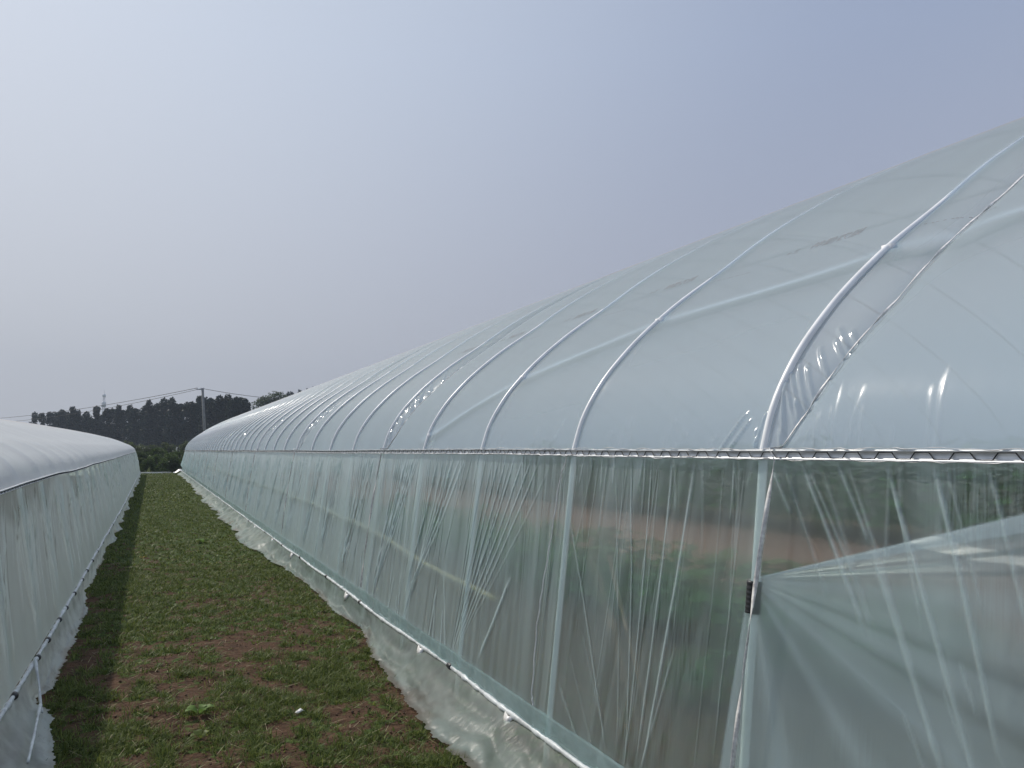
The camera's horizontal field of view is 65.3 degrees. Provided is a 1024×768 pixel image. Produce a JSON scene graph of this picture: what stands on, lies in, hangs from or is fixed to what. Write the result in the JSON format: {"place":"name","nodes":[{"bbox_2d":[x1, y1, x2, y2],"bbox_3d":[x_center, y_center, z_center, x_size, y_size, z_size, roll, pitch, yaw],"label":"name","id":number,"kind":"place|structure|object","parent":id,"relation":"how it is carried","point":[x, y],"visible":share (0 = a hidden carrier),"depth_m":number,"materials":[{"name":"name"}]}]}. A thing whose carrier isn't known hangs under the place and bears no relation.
{"place":"outdoors","nodes":[
{"label":"outdoors","id":0,"kind":"place"},
{"bbox_2d":[101,394,105,411],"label":"telecom tower","id":1,"kind":"structure","parent":0,"point":[104,403],"depth_m":373.89,"materials":[{"name":"metal"}]},
{"bbox_2d":[409,512,435,537],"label":"crop plant","id":2,"kind":"object","parent":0,"point":[422,525],"visible":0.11,"depth_m":13.07,"materials":[{"name":"green plant"}]},
{"bbox_2d":[418,512,444,539],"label":"crop plant","id":3,"kind":"object","parent":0,"point":[434,523],"visible":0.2,"depth_m":12.50,"materials":[{"name":"green plant"}]},
{"bbox_2d":[0,450,951,767],"bbox_3d":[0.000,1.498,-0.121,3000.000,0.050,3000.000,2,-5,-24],"label":"ground","id":4,"kind":"structure","parent":0,"point":[528,742],"depth_m":5.46,"materials":[{"name":"green plant"}]},
{"bbox_2d":[29,411,37,423],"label":"poplar tree","id":5,"kind":"object","parent":4,"relation":"on","point":[34,418],"visible":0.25,"depth_m":159.27,"materials":[{"name":"green plant"}]},
{"bbox_2d":[37,413,46,424],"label":"poplar tree","id":6,"kind":"object","parent":4,"relation":"on","point":[42,416],"visible":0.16,"depth_m":157.39,"materials":[{"name":"green plant"}]},
{"bbox_2d":[45,411,54,426],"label":"poplar tree","id":7,"kind":"object","parent":4,"relation":"on","point":[50,419],"visible":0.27,"depth_m":157.42,"materials":[{"name":"green plant"}]},
{"bbox_2d":[54,411,66,428],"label":"poplar tree","id":8,"kind":"object","parent":4,"relation":"on","point":[55,421],"visible":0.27,"depth_m":156.33,"materials":[{"name":"green plant"}]},
{"bbox_2d":[56,409,66,428],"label":"poplar tree","id":9,"kind":"object","parent":4,"relation":"on","point":[60,421],"visible":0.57,"depth_m":155.29,"materials":[{"name":"green plant"}]},
{"bbox_2d":[64,412,69,428],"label":"poplar tree","id":10,"kind":"object","parent":4,"relation":"on","point":[67,415],"visible":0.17,"depth_m":159.40,"materials":[{"name":"green plant"}]},
{"bbox_2d":[0,419,140,767],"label":"greenhouse","id":11,"kind":"object","parent":4,"relation":"on","point":[43,592],"visible":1,"depth_m":6.02,"materials":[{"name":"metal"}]},
{"bbox_2d":[66,406,76,430],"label":"poplar tree","id":12,"kind":"object","parent":4,"relation":"on","point":[72,418],"visible":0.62,"depth_m":151.74,"materials":[{"name":"green plant"}]},
{"bbox_2d":[72,410,82,431],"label":"poplar tree","id":13,"kind":"object","parent":4,"relation":"on","point":[76,425],"visible":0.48,"depth_m":151.44,"materials":[{"name":"green plant"}]},
{"bbox_2d":[80,411,91,432],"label":"poplar tree","id":14,"kind":"object","parent":4,"relation":"on","point":[84,423],"visible":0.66,"depth_m":151.47,"materials":[{"name":"green plant"}]},
{"bbox_2d":[88,407,103,435],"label":"poplar tree","id":15,"kind":"object","parent":4,"relation":"on","point":[94,422],"visible":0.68,"depth_m":150.25,"materials":[{"name":"green plant"}]},
{"bbox_2d":[96,415,105,431],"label":"poplar tree","id":16,"kind":"object","parent":4,"relation":"on","point":[101,416],"visible":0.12,"depth_m":155.22,"materials":[{"name":"green plant"}]},
{"bbox_2d":[98,408,114,438],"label":"poplar tree","id":17,"kind":"object","parent":4,"relation":"on","point":[107,415],"visible":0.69,"depth_m":147.92,"materials":[{"name":"green plant"}]},
{"bbox_2d":[104,407,115,437],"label":"poplar tree","id":18,"kind":"object","parent":4,"relation":"on","point":[112,421],"visible":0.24,"depth_m":152.89,"materials":[{"name":"green plant"}]},
{"bbox_2d":[110,404,123,442],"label":"poplar tree","id":19,"kind":"object","parent":4,"relation":"on","point":[117,417],"visible":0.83,"depth_m":146.41,"materials":[{"name":"green plant"}]},
{"bbox_2d":[113,410,126,439],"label":"poplar tree","id":20,"kind":"object","parent":4,"relation":"on","point":[123,417],"visible":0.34,"depth_m":151.58,"materials":[{"name":"green plant"}]},
{"bbox_2d":[120,404,132,443],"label":"poplar tree","id":21,"kind":"object","parent":4,"relation":"on","point":[128,418],"visible":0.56,"depth_m":145.36,"materials":[{"name":"green plant"}]},
{"bbox_2d":[128,442,137,449],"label":"tall weed","id":22,"kind":"object","parent":4,"relation":"on","point":[132,445],"visible":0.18,"depth_m":68.04,"materials":[{"name":"green plant"}]},
{"bbox_2d":[126,408,140,449],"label":"poplar tree","id":23,"kind":"object","parent":4,"relation":"on","point":[133,430],"visible":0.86,"depth_m":142.71,"materials":[{"name":"green plant"}]},
{"bbox_2d":[135,406,147,448],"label":"poplar tree","id":24,"kind":"object","parent":4,"relation":"on","point":[143,413],"visible":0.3,"depth_m":142.09,"materials":[{"name":"green plant"}]},
{"bbox_2d":[138,458,145,471],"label":"shrub","id":25,"kind":"object","parent":4,"relation":"on","point":[140,460],"visible":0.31,"depth_m":50.83,"materials":[{"name":"green plant"}]},
{"bbox_2d":[138,452,148,458],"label":"shrub","id":26,"kind":"object","parent":4,"relation":"on","point":[142,455],"visible":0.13,"depth_m":55.55,"materials":[{"name":"green plant"}]},
{"bbox_2d":[138,445,150,453],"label":"tall weed","id":27,"kind":"object","parent":4,"relation":"on","point":[143,450],"visible":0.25,"depth_m":67.55,"materials":[{"name":"green plant"}]},
{"bbox_2d":[139,455,155,471],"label":"shrub","id":28,"kind":"object","parent":4,"relation":"on","point":[149,462],"visible":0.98,"depth_m":50.26,"materials":[{"name":"green plant"}]},
{"bbox_2d":[141,399,154,447],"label":"poplar tree","id":29,"kind":"object","parent":4,"relation":"on","point":[148,427],"visible":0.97,"depth_m":139.34,"materials":[{"name":"green plant"}]},
{"bbox_2d":[144,444,153,453],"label":"tall weed","id":30,"kind":"object","parent":4,"relation":"on","point":[150,447],"visible":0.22,"depth_m":67.49,"materials":[{"name":"green plant"}]},
{"bbox_2d":[149,403,160,447],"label":"poplar tree","id":31,"kind":"object","parent":4,"relation":"on","point":[156,407],"visible":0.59,"depth_m":140.80,"materials":[{"name":"green plant"}]},
{"bbox_2d":[140,472,170,473],"bbox_3d":[-21.295,5.313,47.748,1.700,0.105,0.260,2,-5,-24],"label":"board","id":32,"kind":"object","parent":4,"relation":"on","point":[154,472],"visible":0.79,"depth_m":47.71,"materials":[{"name":"grey concrete"}]},
{"bbox_2d":[150,454,162,471],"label":"shrub","id":33,"kind":"object","parent":4,"relation":"on","point":[156,457],"visible":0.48,"depth_m":51.81,"materials":[{"name":"green plant"}]},
{"bbox_2d":[149,448,163,455],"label":"shrub","id":34,"kind":"object","parent":4,"relation":"on","point":[154,450],"visible":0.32,"depth_m":55.39,"materials":[{"name":"green plant"}]},
{"bbox_2d":[153,458,170,471],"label":"shrub","id":35,"kind":"object","parent":4,"relation":"on","point":[161,465],"visible":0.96,"depth_m":50.07,"materials":[{"name":"green plant"}]},
{"bbox_2d":[152,397,172,447],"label":"poplar tree","id":36,"kind":"object","parent":4,"relation":"on","point":[161,419],"visible":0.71,"depth_m":138.71,"materials":[{"name":"green plant"}]},
{"bbox_2d":[154,447,170,469],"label":"shrub","id":37,"kind":"object","parent":4,"relation":"on","point":[163,452],"visible":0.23,"depth_m":55.72,"materials":[{"name":"green plant"}]},
{"bbox_2d":[163,452,174,471],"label":"shrub","id":38,"kind":"object","parent":4,"relation":"on","point":[170,465],"visible":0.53,"depth_m":50.93,"materials":[{"name":"green plant"}]},
{"bbox_2d":[161,397,179,445],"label":"poplar tree","id":39,"kind":"object","parent":4,"relation":"on","point":[170,417],"visible":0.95,"depth_m":135.31,"materials":[{"name":"green plant"}]},
{"bbox_2d":[168,454,178,471],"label":"shrub","id":40,"kind":"object","parent":4,"relation":"on","point":[175,456],"visible":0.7,"depth_m":51.28,"materials":[{"name":"green plant"}]},
{"bbox_2d":[168,450,180,462],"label":"shrub","id":41,"kind":"object","parent":4,"relation":"on","point":[175,452],"visible":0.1,"depth_m":56.17,"materials":[{"name":"green plant"}]},
{"bbox_2d":[171,455,183,471],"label":"shrub","id":42,"kind":"object","parent":4,"relation":"on","point":[178,466],"visible":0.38,"depth_m":51.05,"materials":[{"name":"green plant"}]},
{"bbox_2d":[172,403,185,451],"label":"poplar tree","id":43,"kind":"object","parent":4,"relation":"on","point":[178,420],"visible":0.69,"depth_m":135.79,"materials":[{"name":"green plant"}]},
{"bbox_2d":[176,402,189,450],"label":"poplar tree","id":44,"kind":"object","parent":4,"relation":"on","point":[183,435],"visible":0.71,"depth_m":134.24,"materials":[{"name":"green plant"}]},
{"bbox_2d":[181,440,188,450],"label":"tall weed","id":45,"kind":"object","parent":4,"relation":"on","point":[185,444],"visible":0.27,"depth_m":69.00,"materials":[{"name":"green plant"}]},
{"bbox_2d":[183,401,198,442],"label":"poplar tree","id":46,"kind":"object","parent":4,"relation":"on","point":[191,408],"visible":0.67,"depth_m":133.98,"materials":[{"name":"green plant"}]},
{"bbox_2d":[191,395,201,439],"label":"poplar tree","id":47,"kind":"object","parent":4,"relation":"on","point":[198,410],"visible":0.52,"depth_m":133.62,"materials":[{"name":"green plant"}]},
{"bbox_2d":[185,704,212,713],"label":"broadleaf weed","id":48,"kind":"object","parent":4,"relation":"on","point":[202,707],"visible":1,"depth_m":4.48,"materials":[{"name":"green plant"}]},
{"bbox_2d":[190,729,208,737],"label":"broadleaf weed","id":49,"kind":"object","parent":4,"relation":"on","point":[198,733],"visible":1,"depth_m":4.15,"materials":[{"name":"green plant"}]},
{"bbox_2d":[196,387,205,431],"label":"utility pole","id":50,"kind":"object","parent":4,"relation":"on","point":[203,411],"visible":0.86,"depth_m":67.11,"materials":[{"name":"concrete"}]},
{"bbox_2d":[6,388,195,417],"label":"overhead wire","id":51,"kind":"object","parent":50,"relation":"attached to","point":[108,404],"visible":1,"depth_m":77.50,"materials":[{"name":"black metal"}]},
{"bbox_2d":[21,390,193,420],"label":"overhead wire","id":52,"kind":"object","parent":50,"relation":"attached to","point":[111,407],"visible":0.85,"depth_m":77.69,"materials":[{"name":"black metal"}]},
{"bbox_2d":[207,389,276,398],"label":"overhead wire","id":53,"kind":"object","parent":50,"relation":"attached to","point":[244,395],"visible":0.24,"depth_m":69.98,"materials":[{"name":"black metal"}]},
{"bbox_2d":[198,396,208,432],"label":"poplar tree","id":54,"kind":"object","parent":4,"relation":"on","point":[200,421],"visible":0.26,"depth_m":130.56,"materials":[{"name":"green plant"}]},
{"bbox_2d":[201,398,215,432],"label":"poplar tree","id":55,"kind":"object","parent":4,"relation":"on","point":[209,416],"visible":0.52,"depth_m":129.42,"materials":[{"name":"green plant"}]},
{"bbox_2d":[206,395,224,428],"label":"poplar tree","id":56,"kind":"object","parent":4,"relation":"on","point":[218,405],"visible":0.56,"depth_m":127.66,"materials":[{"name":"green plant"}]},
{"bbox_2d":[217,393,231,421],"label":"poplar tree","id":57,"kind":"object","parent":4,"relation":"on","point":[221,414],"visible":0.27,"depth_m":127.28,"materials":[{"name":"green plant"}]},
{"bbox_2d":[224,399,237,417],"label":"poplar tree","id":58,"kind":"object","parent":4,"relation":"on","point":[231,409],"visible":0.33,"depth_m":124.54,"materials":[{"name":"green plant"}]},
{"bbox_2d":[226,397,240,419],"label":"poplar tree","id":59,"kind":"object","parent":4,"relation":"on","point":[234,402],"visible":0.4,"depth_m":124.43,"materials":[{"name":"green plant"}]},
{"bbox_2d":[236,397,248,414],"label":"poplar tree","id":60,"kind":"object","parent":4,"relation":"on","point":[239,407],"visible":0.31,"depth_m":124.19,"materials":[{"name":"green plant"}]},
{"bbox_2d":[50,535,442,767],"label":"dead stalks","id":61,"kind":"object","parent":4,"relation":"on","point":[223,674],"visible":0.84,"depth_m":5.17,"materials":[{"name":"plant"}]},
{"bbox_2d":[243,401,250,412],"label":"poplar tree","id":62,"kind":"object","parent":4,"relation":"on","point":[247,408],"visible":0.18,"depth_m":124.07,"materials":[{"name":"green plant"}]},
{"bbox_2d":[51,525,452,767],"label":"soil clods","id":63,"kind":"object","parent":4,"relation":"on","point":[260,708],"visible":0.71,"depth_m":5.30,"materials":[{"name":"brown soil"}]},
{"bbox_2d":[251,395,274,409],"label":"round tree","id":64,"kind":"object","parent":4,"relation":"on","point":[260,402],"visible":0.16,"depth_m":142.54,"materials":[{"name":"green plant"}]},
{"bbox_2d":[268,391,286,401],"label":"round tree","id":65,"kind":"object","parent":4,"relation":"on","point":[278,395],"visible":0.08,"depth_m":143.59,"materials":[{"name":"green plant"}]},
{"bbox_2d":[574,542,617,592],"bbox_3d":[0.758,1.873,8.067,0.756,0.566,0.738,-5,-7,45],"label":"crop plant","id":66,"kind":"object","parent":4,"relation":"on","point":[583,569],"visible":0.02,"depth_m":8.12,"materials":[{"name":"green plant"}]},
{"bbox_2d":[177,117,1023,767],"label":"greenhouse","id":67,"kind":"object","parent":4,"relation":"on","point":[865,333],"visible":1,"depth_m":3.11,"materials":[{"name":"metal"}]},
{"bbox_2d":[241,477,487,594],"bbox_3d":[-5.359,2.029,16.175,0.032,0.282,25.701,2,-5,-24],"label":"irrigation hose","id":68,"kind":"object","parent":67,"relation":"attached to","point":[422,559],"visible":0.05,"depth_m":5.69,"materials":[{"name":"black plastic"}]},
{"bbox_2d":[616,532,632,569],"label":"crop plant","id":69,"kind":"object","parent":4,"relation":"on","point":[617,548],"visible":0.02,"depth_m":9.25,"materials":[{"name":"green plant"}]},
{"bbox_2d":[616,555,643,593],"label":"crop plant","id":70,"kind":"object","parent":4,"relation":"on","point":[631,572],"visible":0.06,"depth_m":7.46,"materials":[{"name":"green plant"}]},
{"bbox_2d":[631,531,665,578],"bbox_3d":[1.447,1.915,8.726,0.788,0.590,0.769,0,-5,-3],"label":"crop plant","id":71,"kind":"object","parent":4,"relation":"on","point":[645,556],"visible":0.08,"depth_m":8.67,"materials":[{"name":"green plant"}]},
{"bbox_2d":[631,576,675,611],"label":"crop plant","id":72,"kind":"object","parent":4,"relation":"on","point":[658,598],"visible":0.07,"depth_m":6.82,"materials":[{"name":"green plant"}]},
{"bbox_2d":[643,542,684,582],"bbox_3d":[1.696,1.905,8.245,0.694,0.533,0.711,4,-6,-42],"label":"crop plant","id":73,"kind":"object","parent":4,"relation":"on","point":[679,563],"visible":0.08,"depth_m":8.14,"materials":[{"name":"green plant"}]},
{"bbox_2d":[655,571,731,621],"bbox_3d":[1.509,1.739,6.377,0.750,0.562,0.732,3,-5,-32],"label":"crop plant","id":74,"kind":"object","parent":4,"relation":"on","point":[675,591],"visible":0.06,"depth_m":6.38,"materials":[{"name":"green plant"}]},
{"bbox_2d":[775,477,815,515],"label":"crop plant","id":75,"kind":"object","parent":4,"relation":"on","point":[784,497],"visible":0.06,"depth_m":14.89,"materials":[{"name":"green plant"}]},
{"bbox_2d":[821,468,866,520],"bbox_3d":[5.859,1.839,13.835,0.974,1.563,0.971,-2,-5,21],"label":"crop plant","id":76,"kind":"object","parent":4,"relation":"on","point":[848,489],"visible":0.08,"depth_m":13.70,"materials":[{"name":"green plant"}]},
{"bbox_2d":[851,467,900,525],"bbox_3d":[6.077,1.781,13.295,0.989,1.592,0.992,0,-5,-5],"label":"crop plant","id":77,"kind":"object","parent":4,"relation":"on","point":[889,475],"visible":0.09,"depth_m":13.22,"materials":[{"name":"green plant"}]},
{"bbox_2d":[936,474,1003,530],"bbox_3d":[6.680,1.603,11.719,1.020,1.694,1.096,4,-6,-40],"label":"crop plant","id":78,"kind":"object","parent":4,"relation":"on","point":[993,482],"visible":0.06,"depth_m":11.69,"materials":[{"name":"green plant"}]},
{"bbox_2d":[468,503,487,531],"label":"crop plant","id":79,"kind":"object","parent":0,"point":[480,516],"visible":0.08,"depth_m":13.18,"materials":[{"name":"green plant"}]},
{"bbox_2d":[466,519,494,559],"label":"crop plant","id":80,"kind":"object","parent":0,"point":[479,539],"visible":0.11,"depth_m":10.72,"materials":[{"name":"green plant"}]},
{"bbox_2d":[477,513,502,536],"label":"crop plant","id":81,"kind":"object","parent":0,"point":[493,521],"visible":0.1,"depth_m":12.65,"materials":[{"name":"green plant"}]},
{"bbox_2d":[479,532,504,564],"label":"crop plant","id":82,"kind":"object","parent":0,"point":[494,544],"visible":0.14,"depth_m":10.29,"materials":[{"name":"green plant"}]},
{"bbox_2d":[0,0,1023,427],"label":"sky","id":83,"kind":"structure","parent":0,"point":[257,198],"materials":[{"name":"blue"}]},
{"bbox_2d":[601,459,613,495],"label":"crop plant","id":84,"kind":"object","parent":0,"point":[605,477],"visible":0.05,"depth_m":20.60,"materials":[{"name":"green plant"}]},
{"bbox_2d":[650,463,689,503],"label":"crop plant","id":85,"kind":"object","parent":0,"point":[670,498],"visible":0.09,"depth_m":18.36,"materials":[{"name":"green plant"}]},
{"bbox_2d":[669,469,694,515],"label":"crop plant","id":86,"kind":"object","parent":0,"point":[692,479],"visible":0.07,"depth_m":17.73,"materials":[{"name":"green plant"}]},
{"bbox_2d":[689,470,694,506],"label":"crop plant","id":87,"kind":"object","parent":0,"point":[691,487],"visible":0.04,"depth_m":17.34,"materials":[{"name":"green plant"}]},
{"bbox_2d":[731,462,742,510],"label":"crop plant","id":88,"kind":"object","parent":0,"point":[738,493],"visible":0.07,"depth_m":16.02,"materials":[{"name":"green plant"}]},
{"bbox_2d":[786,467,839,518],"bbox_3d":[5.498,1.769,14.416,1.082,1.797,1.163,3,-5,-32],"label":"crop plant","id":89,"kind":"object","parent":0,"point":[818,503],"visible":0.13,"depth_m":14.16,"materials":[{"name":"green plant"}]}
]}

